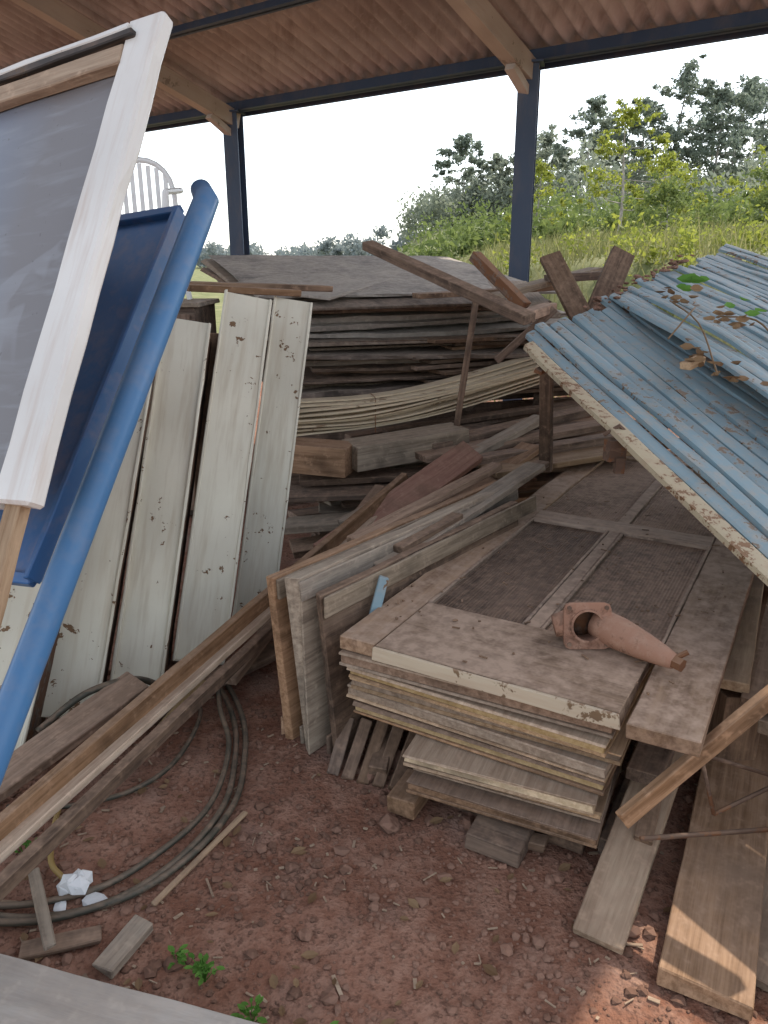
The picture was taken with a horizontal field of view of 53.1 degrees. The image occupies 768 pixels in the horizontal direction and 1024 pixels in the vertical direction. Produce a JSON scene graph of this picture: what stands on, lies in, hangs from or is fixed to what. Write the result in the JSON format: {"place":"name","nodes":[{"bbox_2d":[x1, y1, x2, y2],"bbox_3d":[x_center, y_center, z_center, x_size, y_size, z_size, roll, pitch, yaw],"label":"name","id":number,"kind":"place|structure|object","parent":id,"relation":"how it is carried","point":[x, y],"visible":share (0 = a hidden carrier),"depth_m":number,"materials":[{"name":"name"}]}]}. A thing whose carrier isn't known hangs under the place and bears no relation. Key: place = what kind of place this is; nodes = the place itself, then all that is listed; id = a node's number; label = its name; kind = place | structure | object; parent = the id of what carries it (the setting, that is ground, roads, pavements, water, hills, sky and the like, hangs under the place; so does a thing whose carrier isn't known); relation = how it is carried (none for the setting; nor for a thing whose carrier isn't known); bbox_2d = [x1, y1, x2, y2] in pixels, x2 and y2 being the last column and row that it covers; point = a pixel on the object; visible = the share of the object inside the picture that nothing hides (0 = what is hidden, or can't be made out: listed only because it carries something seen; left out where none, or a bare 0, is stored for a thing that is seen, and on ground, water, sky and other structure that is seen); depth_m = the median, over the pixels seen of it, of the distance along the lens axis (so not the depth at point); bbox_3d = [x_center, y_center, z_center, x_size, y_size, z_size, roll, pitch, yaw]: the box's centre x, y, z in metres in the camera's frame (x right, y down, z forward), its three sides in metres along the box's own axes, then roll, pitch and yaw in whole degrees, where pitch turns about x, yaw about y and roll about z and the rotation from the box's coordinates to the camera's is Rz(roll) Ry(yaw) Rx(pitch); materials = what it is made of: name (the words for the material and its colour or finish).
{"place":"outdoors","nodes":[
{"label":"outdoors","id":0,"kind":"place"},
{"bbox_2d":[28,867,55,950],"bbox_3d":[-0.870,1.002,1.950,0.032,0.012,0.322,-14,17,-28],"label":"wood offcut","id":1,"kind":"object","parent":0,"point":[43,916],"visible":0.93,"depth_m":1.93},
{"bbox_2d":[0,225,767,1023],"bbox_3d":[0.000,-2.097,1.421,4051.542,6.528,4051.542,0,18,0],"label":"ground","id":2,"kind":"structure","parent":0,"point":[396,975],"depth_m":2.03,"materials":[{"name":"red soil"}]},
{"bbox_2d":[0,519,66,749],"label":"plank","id":3,"kind":"object","parent":2,"relation":"on","point":[20,602],"visible":0.07,"depth_m":2.60,"materials":[{"name":"white wood"}]},
{"bbox_2d":[18,925,101,959],"bbox_3d":[-0.790,1.056,1.883,0.190,0.016,0.053,-6,19,-14],"label":"wood offcut","id":4,"kind":"object","parent":2,"relation":"on","point":[68,941],"visible":0.85,"depth_m":1.88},
{"bbox_2d":[0,671,148,802],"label":"wood plank","id":5,"kind":"object","parent":2,"relation":"on","point":[47,747],"visible":0.84,"depth_m":2.46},
{"bbox_2d":[0,11,172,627],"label":"framed display panel","id":6,"kind":"object","parent":2,"relation":"on","point":[74,117],"visible":0.88,"depth_m":1.81,"materials":[{"name":"white wood"}]},
{"bbox_2d":[41,374,155,717],"bbox_3d":[-1.085,0.074,2.974,0.312,1.391,0.920,5,19,15],"label":"plank","id":7,"kind":"object","parent":2,"relation":"on","point":[82,655],"visible":0.38,"depth_m":2.82,"materials":[{"name":"white wood"}]},
{"bbox_2d":[0,179,218,785],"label":"folded blue metal table","id":8,"kind":"object","parent":2,"relation":"on","point":[154,257],"visible":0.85,"depth_m":2.00,"materials":[{"name":"paint"}]},
{"bbox_2d":[0,688,231,909],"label":"black hose","id":9,"kind":"object","parent":2,"relation":"on","point":[153,856],"visible":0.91,"depth_m":2.16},
{"bbox_2d":[0,687,238,926],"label":"black hose","id":10,"kind":"object","parent":2,"relation":"on","point":[70,914],"visible":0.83,"depth_m":2.12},
{"bbox_2d":[92,914,152,978],"bbox_3d":[-0.631,1.053,1.865,0.061,0.026,0.156,8,21,22],"label":"wood offcut","id":11,"kind":"object","parent":2,"relation":"on","point":[119,951],"visible":1,"depth_m":1.85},
{"bbox_2d":[0,667,248,917],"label":"black hose","id":12,"kind":"object","parent":2,"relation":"on","point":[186,858],"visible":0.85,"depth_m":2.20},
{"bbox_2d":[0,954,259,1023],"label":"grey board","id":13,"kind":"object","parent":2,"relation":"on","point":[32,993],"visible":1,"depth_m":1.64,"materials":[{"name":"wood"}]},
{"bbox_2d":[0,620,272,900],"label":"long wood board","id":14,"kind":"object","parent":2,"relation":"on","point":[21,866],"visible":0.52,"depth_m":2.22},
{"bbox_2d":[110,318,210,685],"bbox_3d":[-0.906,-0.036,3.199,0.277,1.500,1.032,3,18,10],"label":"plank","id":15,"kind":"object","parent":2,"relation":"on","point":[148,612],"visible":0.81,"depth_m":3.08,"materials":[{"name":"white wood"}]},
{"bbox_2d":[0,516,376,863],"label":"long wood board","id":16,"kind":"object","parent":2,"relation":"on","point":[18,836],"visible":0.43,"depth_m":2.29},
{"bbox_2d":[177,298,219,514],"bbox_3d":[-1.548,-0.714,5.130,0.865,1.348,0.643,0,18,0],"label":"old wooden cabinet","id":17,"kind":"object","parent":2,"relation":"on","point":[199,309],"visible":0.07,"depth_m":4.87,"materials":[{"name":"brown wood"}]},
{"bbox_2d":[124,157,191,299],"bbox_3d":[-1.530,-1.732,4.694,0.560,0.860,0.536,0,18,0],"label":"white plastic chair","id":18,"kind":"object","parent":17,"relation":"on","point":[172,190],"visible":0.38,"depth_m":4.83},
{"bbox_2d":[0,472,406,840],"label":"long wood board","id":19,"kind":"object","parent":2,"relation":"on","point":[48,785],"visible":0.77,"depth_m":2.44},
{"bbox_2d":[172,289,271,664],"bbox_3d":[-0.712,-0.154,3.396,0.314,1.584,1.057,4,18,12],"label":"plank","id":20,"kind":"object","parent":2,"relation":"on","point":[207,596],"visible":0.88,"depth_m":3.26,"materials":[{"name":"white wood"}]},
{"bbox_2d":[232,296,312,615],"bbox_3d":[-0.532,-0.242,3.703,0.281,1.528,0.936,5,19,15],"label":"plank","id":21,"kind":"object","parent":2,"relation":"on","point":[270,481],"visible":0.81,"depth_m":3.57,"materials":[{"name":"white wood"}]},
{"bbox_2d":[288,473,310,504],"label":"wood plank","id":22,"kind":"object","parent":2,"relation":"on","point":[294,479],"visible":0.04,"depth_m":5.26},
{"bbox_2d":[296,397,614,439],"bbox_3d":[0.552,-0.641,5.628,2.878,0.304,0.042,-6,19,-19],"label":"wood plank","id":23,"kind":"object","parent":22,"relation":"on","point":[488,406],"visible":0.06,"depth_m":5.59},
{"bbox_2d":[21,769,670,1023],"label":"fallen leaves","id":24,"kind":"object","parent":2,"relation":"on","point":[489,969],"visible":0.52,"depth_m":1.99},
{"bbox_2d":[0,675,697,1020],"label":"wood chips","id":25,"kind":"object","parent":2,"relation":"on","point":[582,993],"visible":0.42,"depth_m":2.02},
{"bbox_2d":[625,741,674,784],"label":"wood plank","id":26,"kind":"object","parent":25,"relation":"on","point":[647,764],"visible":0.09,"depth_m":2.23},
{"bbox_2d":[639,756,767,840],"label":"rusty angle bracket","id":27,"kind":"object","parent":25,"relation":"on","point":[714,812],"visible":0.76,"depth_m":2.04,"materials":[{"name":"metal"}]},
{"bbox_2d":[266,480,495,739],"bbox_3d":[0.098,0.327,3.152,0.074,0.632,1.481,14,23,37],"label":"wooden door on edge","id":28,"kind":"structure","parent":2,"relation":"on","point":[291,721],"depth_m":2.65,"materials":[{"name":"brown wood"}]},
{"bbox_2d":[347,462,501,541],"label":"wood plank","id":29,"kind":"object","parent":28,"relation":"on","point":[436,497],"visible":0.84,"depth_m":3.29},
{"bbox_2d":[0,0,767,400],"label":"open metal shed","id":30,"kind":"structure","parent":2,"relation":"on","point":[228,66],"depth_m":7.96,"materials":[{"name":"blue metal"}]},
{"bbox_2d":[0,554,767,1023],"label":"gravel pebbles","id":31,"kind":"object","parent":2,"relation":"on","point":[152,968],"visible":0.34,"depth_m":2.02,"materials":[{"name":"stone"}]},
{"bbox_2d":[284,489,517,754],"bbox_3d":[0.155,0.347,3.067,0.087,0.654,1.424,14,23,37],"label":"wooden door on edge","id":32,"kind":"structure","parent":2,"relation":"on","point":[304,586],"depth_m":2.60,"materials":[{"name":"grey wood"}]},
{"bbox_2d":[316,495,536,755],"bbox_3d":[0.244,0.379,3.030,0.085,0.614,1.408,14,23,36],"label":"wooden door on edge","id":33,"kind":"structure","parent":2,"relation":"on","point":[343,606],"depth_m":2.62,"materials":[{"name":"brown wood"}]},
{"bbox_2d":[373,462,545,566],"bbox_3d":[0.361,-0.012,3.225,0.104,0.033,1.339,12,25,33],"label":"wood plank","id":34,"kind":"object","parent":33,"relation":"on","point":[513,480],"visible":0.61,"depth_m":3.40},
{"bbox_2d":[197,214,668,268],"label":"treeline","id":35,"kind":"object","parent":2,"relation":"on","point":[351,247],"visible":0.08,"depth_m":197.27,"materials":[{"name":"green plant"}]},
{"bbox_2d":[431,132,492,223],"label":"eucalyptus tree","id":36,"kind":"object","parent":2,"relation":"on","point":[463,145],"visible":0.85,"depth_m":88.49,"materials":[{"name":"green plant"}]},
{"bbox_2d":[284,394,693,558],"bbox_3d":[0.798,-0.300,4.949,3.255,0.698,1.466,-9,20,-26],"label":"scrap timber pile","id":37,"kind":"object","parent":2,"relation":"on","point":[343,477],"visible":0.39,"depth_m":4.32,"materials":[{"name":"brown wood"}]},
{"bbox_2d":[313,441,482,547],"bbox_3d":[0.104,-0.063,3.833,0.153,0.053,1.166,39,50,20],"label":"red wood plank","id":38,"kind":"object","parent":37,"relation":"on","point":[459,461],"visible":0.54,"depth_m":3.94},
{"bbox_2d":[539,339,553,472],"bbox_3d":[0.830,-0.534,3.927,0.063,0.709,0.052,11,30,29],"label":"gate prop","id":39,"kind":"object","parent":37,"relation":"on","point":[546,389],"visible":0.6,"depth_m":3.93,"materials":[{"name":"brown wood"}]},
{"bbox_2d":[464,814,534,867],"bbox_3d":[0.335,0.930,2.209,0.165,0.056,0.141,10,21,28],"label":"support block","id":40,"kind":"object","parent":2,"relation":"on","point":[507,843],"depth_m":2.17,"materials":[{"name":"brown wood"}]},
{"bbox_2d":[440,802,586,854],"bbox_3d":[0.370,0.882,2.319,0.505,0.081,0.103,10,21,28],"label":"support block","id":41,"kind":"object","parent":2,"relation":"on","point":[571,846],"depth_m":2.19,"materials":[{"name":"brown wood"}]},
{"bbox_2d":[406,758,623,848],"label":"bottom skin","id":42,"kind":"object","parent":41,"relation":"on","point":[424,795],"visible":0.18,"depth_m":2.20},
{"bbox_2d":[408,783,596,844],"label":"door","id":43,"kind":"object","parent":42,"relation":"on","point":[488,810],"visible":0.09,"depth_m":2.19,"materials":[{"name":"brown wood"}]},
{"bbox_2d":[406,763,621,840],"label":"top skin","id":44,"kind":"object","parent":43,"relation":"on","point":[582,827],"visible":0.13,"depth_m":2.19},
{"bbox_2d":[413,768,613,822],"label":"bottom skin","id":45,"kind":"object","parent":44,"relation":"on","point":[529,801],"visible":0.12,"depth_m":2.20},
{"bbox_2d":[471,774,613,819],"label":"door","id":46,"kind":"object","parent":45,"relation":"on","point":[595,816],"visible":0.04,"depth_m":2.14,"materials":[{"name":"beige wood"}]},
{"bbox_2d":[594,776,612,815],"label":"top skin","id":47,"kind":"object","parent":46,"relation":"on","point":[600,805],"visible":0.05,"depth_m":2.14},
{"bbox_2d":[403,761,598,815],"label":"bottom skin","id":48,"kind":"object","parent":47,"relation":"on","point":[419,767],"visible":0.09,"depth_m":2.19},
{"bbox_2d":[404,758,594,813],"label":"door","id":49,"kind":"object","parent":48,"relation":"on","point":[567,803],"visible":0.08,"depth_m":2.15,"materials":[{"name":"yellow wood"}]},
{"bbox_2d":[402,734,598,806],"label":"top skin","id":50,"kind":"object","parent":49,"relation":"on","point":[424,749],"visible":0.07,"depth_m":2.21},
{"bbox_2d":[354,709,616,795],"bbox_3d":[0.830,0.395,3.231,0.812,0.014,2.326,10,21,28],"label":"bottom skin","id":51,"kind":"object","parent":50,"relation":"on","point":[549,775],"visible":0.06,"depth_m":2.22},
{"bbox_2d":[355,706,607,789],"bbox_3d":[0.830,0.380,3.226,0.803,0.029,2.308,10,21,28],"label":"door","id":52,"kind":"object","parent":51,"relation":"on","point":[550,771],"visible":0.07,"depth_m":2.25,"materials":[{"name":"wood"}]},
{"bbox_2d":[352,699,604,785],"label":"top skin","id":53,"kind":"object","parent":52,"relation":"on","point":[369,707],"visible":0.06,"depth_m":2.28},
{"bbox_2d":[346,693,613,782],"bbox_3d":[0.845,0.349,3.214,0.842,0.013,2.347,11,21,30],"label":"bottom skin","id":54,"kind":"object","parent":53,"relation":"on","point":[487,741],"visible":0.06,"depth_m":2.23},
{"bbox_2d":[348,687,611,777],"bbox_3d":[0.844,0.332,3.207,0.835,0.034,2.336,11,21,30],"label":"door","id":55,"kind":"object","parent":54,"relation":"on","point":[486,735],"visible":0.07,"depth_m":2.24,"materials":[{"name":"beige wood"}]},
{"bbox_2d":[347,681,609,770],"bbox_3d":[0.845,0.315,3.202,0.841,0.015,2.343,11,21,30],"label":"top skin","id":56,"kind":"object","parent":55,"relation":"on","point":[591,762],"visible":0.08,"depth_m":2.15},
{"bbox_2d":[350,684,630,765],"bbox_3d":[0.766,0.329,3.117,0.850,0.014,2.107,10,20,27],"label":"bottom skin","id":57,"kind":"object","parent":56,"relation":"on","point":[504,730],"visible":0.06,"depth_m":2.21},
{"bbox_2d":[351,680,620,760],"bbox_3d":[0.766,0.317,3.110,0.846,0.023,2.092,10,20,27],"label":"door","id":58,"kind":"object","parent":57,"relation":"on","point":[418,701],"visible":0.03,"depth_m":2.30,"materials":[{"name":"beige wood"}]},
{"bbox_2d":[350,664,654,756],"bbox_3d":[0.768,0.302,3.111,0.852,0.013,2.109,10,20,27],"label":"top skin","id":59,"kind":"object","parent":58,"relation":"on","point":[618,746],"visible":0.06,"depth_m":2.12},
{"bbox_2d":[348,664,653,757],"bbox_3d":[0.842,0.263,3.186,0.819,0.015,2.379,10,21,29],"label":"bottom skin","id":60,"kind":"object","parent":59,"relation":"on","point":[372,682],"visible":0.16,"depth_m":2.21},
{"bbox_2d":[350,671,644,753],"bbox_3d":[0.841,0.251,3.180,0.816,0.025,2.370,10,21,29],"label":"door","id":61,"kind":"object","parent":60,"relation":"on","point":[554,735],"visible":0.1,"depth_m":2.16,"materials":[{"name":"wood"}]},
{"bbox_2d":[347,663,651,747],"bbox_3d":[0.841,0.238,3.175,0.822,0.013,2.379,10,21,29],"label":"top skin","id":62,"kind":"object","parent":61,"relation":"on","point":[588,738],"visible":0.09,"depth_m":2.15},
{"bbox_2d":[339,661,615,738],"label":"bottom skin","id":63,"kind":"object","parent":62,"relation":"on","point":[564,723],"visible":0.06,"depth_m":2.17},
{"bbox_2d":[341,655,613,733],"bbox_3d":[0.768,0.205,3.154,0.841,0.033,2.276,9,20,27],"label":"door","id":64,"kind":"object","parent":63,"relation":"on","point":[451,687],"visible":0.04,"depth_m":2.19,"materials":[{"name":"brown wood"}]},
{"bbox_2d":[339,479,552,696],"bbox_3d":[0.769,0.187,3.151,0.850,0.014,2.289,9,20,27],"label":"top skin","id":65,"kind":"object","parent":64,"relation":"on","point":[351,654],"visible":0.12,"depth_m":2.33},
{"bbox_2d":[340,460,604,656],"bbox_3d":[0.652,0.019,3.575,0.128,0.048,2.950,10,21,28],"label":"stile","id":66,"kind":"object","parent":65,"relation":"on","point":[367,634],"visible":0.52,"depth_m":2.75,"materials":[{"name":"brown wood"}]},
{"bbox_2d":[376,602,649,726],"bbox_3d":[0.379,0.432,2.299,0.742,0.047,0.364,10,21,28],"label":"front rail","id":67,"kind":"object","parent":65,"relation":"on","point":[607,679],"visible":0.9,"depth_m":2.25,"materials":[{"name":"brown wood"}]},
{"bbox_2d":[372,646,619,729],"bbox_3d":[0.287,0.483,2.146,0.744,0.047,0.015,10,21,28],"label":"front edge strip","id":68,"kind":"object","parent":67,"relation":"attached to","point":[574,709],"visible":1,"depth_m":2.12,"materials":[{"name":"beige paint"}]},
{"bbox_2d":[551,602,688,671],"bbox_3d":[0.693,0.347,2.261,0.409,0.143,0.155,11,21,30],"label":"cast iron pump elbow","id":69,"kind":"object","parent":67,"relation":"on","point":[589,625],"visible":1,"depth_m":2.26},
{"bbox_2d":[435,521,602,623],"bbox_3d":[0.559,0.216,2.968,0.347,0.020,1.043,10,21,28],"label":"panel","id":70,"kind":"object","parent":65,"relation":"on","point":[534,569],"visible":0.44,"depth_m":2.89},
{"bbox_2d":[526,479,662,627],"bbox_3d":[1.070,0.063,3.431,0.056,0.042,2.396,10,21,28],"label":"mullion","id":71,"kind":"object","parent":65,"relation":"on","point":[547,610],"visible":0.59,"depth_m":2.93,"materials":[{"name":"brown wood"}]},
{"bbox_2d":[545,460,655,521],"bbox_3d":[1.188,-0.122,4.007,0.347,0.020,1.230,10,21,28],"label":"panel","id":72,"kind":"object","parent":65,"relation":"on","point":[620,493],"visible":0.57,"depth_m":3.89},
{"bbox_2d":[533,510,713,549],"bbox_3d":[1.028,0.084,3.353,0.761,0.042,0.134,10,21,28],"label":"rail","id":73,"kind":"object","parent":65,"relation":"on","point":[634,531],"visible":0.73,"depth_m":3.33,"materials":[{"name":"brown wood"}]},
{"bbox_2d":[547,536,705,663],"bbox_3d":[0.911,0.277,2.779,0.358,0.020,1.047,10,21,28],"label":"panel","id":74,"kind":"object","parent":65,"relation":"on","point":[652,584],"visible":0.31,"depth_m":2.81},
{"bbox_2d":[631,468,731,541],"bbox_3d":[1.540,-0.059,3.816,0.358,0.020,1.230,10,21,28],"label":"panel","id":75,"kind":"object","parent":65,"relation":"on","point":[662,511],"visible":0.29,"depth_m":3.52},
{"bbox_2d":[625,505,765,756],"bbox_3d":[1.408,0.180,3.088,0.181,0.048,2.888,10,21,28],"label":"stile","id":76,"kind":"object","parent":65,"relation":"on","point":[676,715],"visible":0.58,"depth_m":2.22,"materials":[{"name":"brown wood"}]},
{"bbox_2d":[397,159,763,259],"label":"hedge shrubs","id":77,"kind":"object","parent":2,"relation":"on","point":[466,237],"visible":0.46,"depth_m":24.41,"materials":[{"name":"green plant"}]},
{"bbox_2d":[395,128,767,249],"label":"distant woodland","id":78,"kind":"object","parent":2,"relation":"on","point":[454,196],"visible":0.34,"depth_m":76.00,"materials":[{"name":"green plant"}]},
{"bbox_2d":[551,94,629,200],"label":"eucalyptus tree","id":79,"kind":"object","parent":2,"relation":"on","point":[597,105],"visible":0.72,"depth_m":73.71,"materials":[{"name":"green plant"}]},
{"bbox_2d":[434,204,767,418],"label":"grass","id":80,"kind":"structure","parent":2,"relation":"on","point":[550,247],"depth_m":12.24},
{"bbox_2d":[487,184,767,275],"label":"tall weeds","id":81,"kind":"object","parent":2,"relation":"on","point":[681,245],"visible":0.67,"depth_m":10.97,"materials":[{"name":"green plant"}]},
{"bbox_2d":[573,751,683,954],"bbox_3d":[0.785,0.806,2.244,0.129,0.033,1.029,11,34,30],"label":"wood plank","id":82,"kind":"object","parent":2,"relation":"on","point":[607,912],"visible":0.48,"depth_m":1.99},
{"bbox_2d":[576,96,692,231],"bbox_3d":[6.619,-8.952,20.307,2.896,3.493,3.026,0,18,0],"label":"broadleaf sapling","id":83,"kind":"object","parent":2,"relation":"on","point":[628,116],"visible":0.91,"depth_m":20.01,"materials":[{"name":"green plant"}]},
{"bbox_2d":[606,95,689,184],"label":"eucalyptus tree","id":84,"kind":"object","parent":2,"relation":"on","point":[661,130],"visible":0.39,"depth_m":71.45,"materials":[{"name":"green plant"}]},
{"bbox_2d":[585,143,716,227],"bbox_3d":[8.355,-9.460,22.900,4.351,2.770,2.304,-8,20,-23],"label":"broadleaf sapling","id":85,"kind":"object","parent":2,"relation":"on","point":[665,160],"visible":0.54,"depth_m":22.48,"materials":[{"name":"green plant"}]},
{"bbox_2d":[617,171,741,232],"bbox_3d":[7.133,-7.349,18.574,2.813,1.662,2.511,5,19,16],"label":"bush","id":86,"kind":"object","parent":2,"relation":"on","point":[676,196],"visible":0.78,"depth_m":18.43,"materials":[{"name":"green plant"}]},
{"bbox_2d":[610,54,751,213],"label":"eucalyptus tree","id":87,"kind":"object","parent":2,"relation":"on","point":[685,80],"visible":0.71,"depth_m":69.51,"materials":[{"name":"green plant"}]},
{"bbox_2d":[693,355,714,490],"bbox_3d":[1.525,-0.138,3.661,0.085,1.211,0.083,-17,21,-42],"label":"gate prop","id":88,"kind":"object","parent":2,"relation":"on","point":[694,471],"visible":0.02,"depth_m":3.62,"materials":[{"name":"brown wood"}]},
{"bbox_2d":[523,296,767,585],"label":"blue roller gate","id":89,"kind":"structure","parent":88,"relation":"on","point":[718,424],"depth_m":3.04,"materials":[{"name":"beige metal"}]},
{"bbox_2d":[609,244,767,398],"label":"blue roller gate","id":90,"kind":"structure","parent":89,"relation":"on","point":[736,277],"depth_m":3.95,"materials":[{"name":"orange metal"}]},
{"bbox_2d":[655,284,767,385],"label":"dry vine litter","id":91,"kind":"object","parent":90,"relation":"on","point":[699,358],"visible":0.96,"depth_m":3.31,"materials":[{"name":"brown plant"}]},
{"bbox_2d":[615,685,767,827],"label":"wood plank","id":92,"kind":"object","parent":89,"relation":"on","point":[737,723],"visible":0.95,"depth_m":1.97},
{"bbox_2d":[656,734,767,1020],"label":"wood plank","id":93,"kind":"object","parent":2,"relation":"on","point":[709,953],"visible":0.73,"depth_m":1.94,"materials":[{"name":"wood"}]},
{"bbox_2d":[657,79,767,189],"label":"eucalyptus tree","id":94,"kind":"object","parent":2,"relation":"on","point":[725,102],"visible":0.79,"depth_m":68.71,"materials":[{"name":"green plant"}]},
{"bbox_2d":[673,73,767,206],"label":"eucalyptus tree","id":95,"kind":"object","parent":2,"relation":"on","point":[750,86],"visible":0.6,"depth_m":70.42,"materials":[{"name":"green plant"}]},
{"bbox_2d":[698,688,759,772],"bbox_3d":[1.100,0.710,2.439,0.121,0.348,0.121,0,18,0],"label":"support block","id":96,"kind":"object","parent":2,"relation":"on","point":[744,746],"depth_m":2.38,"materials":[{"name":"brown wood"}]},
{"bbox_2d":[757,713,767,735],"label":"wood plank","id":97,"kind":"object","parent":96,"relation":"on","point":[762,728],"visible":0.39,"depth_m":2.26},
{"bbox_2d":[739,598,767,705],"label":"wood plank","id":98,"kind":"object","parent":97,"relation":"on","point":[759,679],"visible":0.58,"depth_m":2.43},
{"bbox_2d":[720,537,766,692],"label":"wood plank","id":99,"kind":"object","parent":98,"relation":"on","point":[737,675],"visible":0.36,"depth_m":2.47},
{"bbox_2d":[121,34,767,254],"label":"sky","id":100,"kind":"structure","parent":0,"point":[313,173],"materials":[{"name":"white"}]},
{"bbox_3d":[-0.300,-0.972,6.012,0.104,0.092,2.039,5,20,14],"label":"timber block","id":101,"kind":"object","parent":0,"visible":0},
{"bbox_2d":[200,255,599,398],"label":"stacked board sheets","id":102,"kind":"object","parent":101,"relation":"on","point":[373,320],"visible":0.56,"depth_m":5.25,"materials":[{"name":"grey wood"}]},
{"bbox_2d":[362,240,535,325],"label":"wood beam","id":103,"kind":"structure","parent":102,"relation":"on","point":[521,315],"depth_m":4.03,"materials":[{"name":"brown wood"}]},
{"bbox_2d":[412,286,554,298],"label":"wood plank","id":104,"kind":"object","parent":102,"relation":"on","point":[427,295],"visible":0.48,"depth_m":4.81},
{"bbox_2d":[491,267,602,297],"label":"wood plank","id":105,"kind":"object","parent":104,"relation":"on","point":[534,285],"visible":0.34,"depth_m":4.96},
{"bbox_2d":[540,245,634,322],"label":"wood planks","id":106,"kind":"object","parent":105,"relation":"on","point":[560,277],"visible":0.85,"depth_m":4.72,"materials":[{"name":"brown wood"}]},
{"bbox_2d":[488,281,560,317],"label":"wood plank","id":107,"kind":"object","parent":102,"relation":"on","point":[534,298],"visible":0.22,"depth_m":5.09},
{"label":"strip","id":108,"kind":"object","parent":102,"relation":"attached to","visible":0},
{"bbox_2d":[300,347,558,402],"bbox_3d":[0.355,-0.878,4.866,2.152,0.197,0.199,-11,21,-30],"label":"strip","id":109,"kind":"object","parent":108,"relation":"on","point":[485,370],"visible":0.77,"depth_m":4.75,"materials":[{"name":"beige wood"}]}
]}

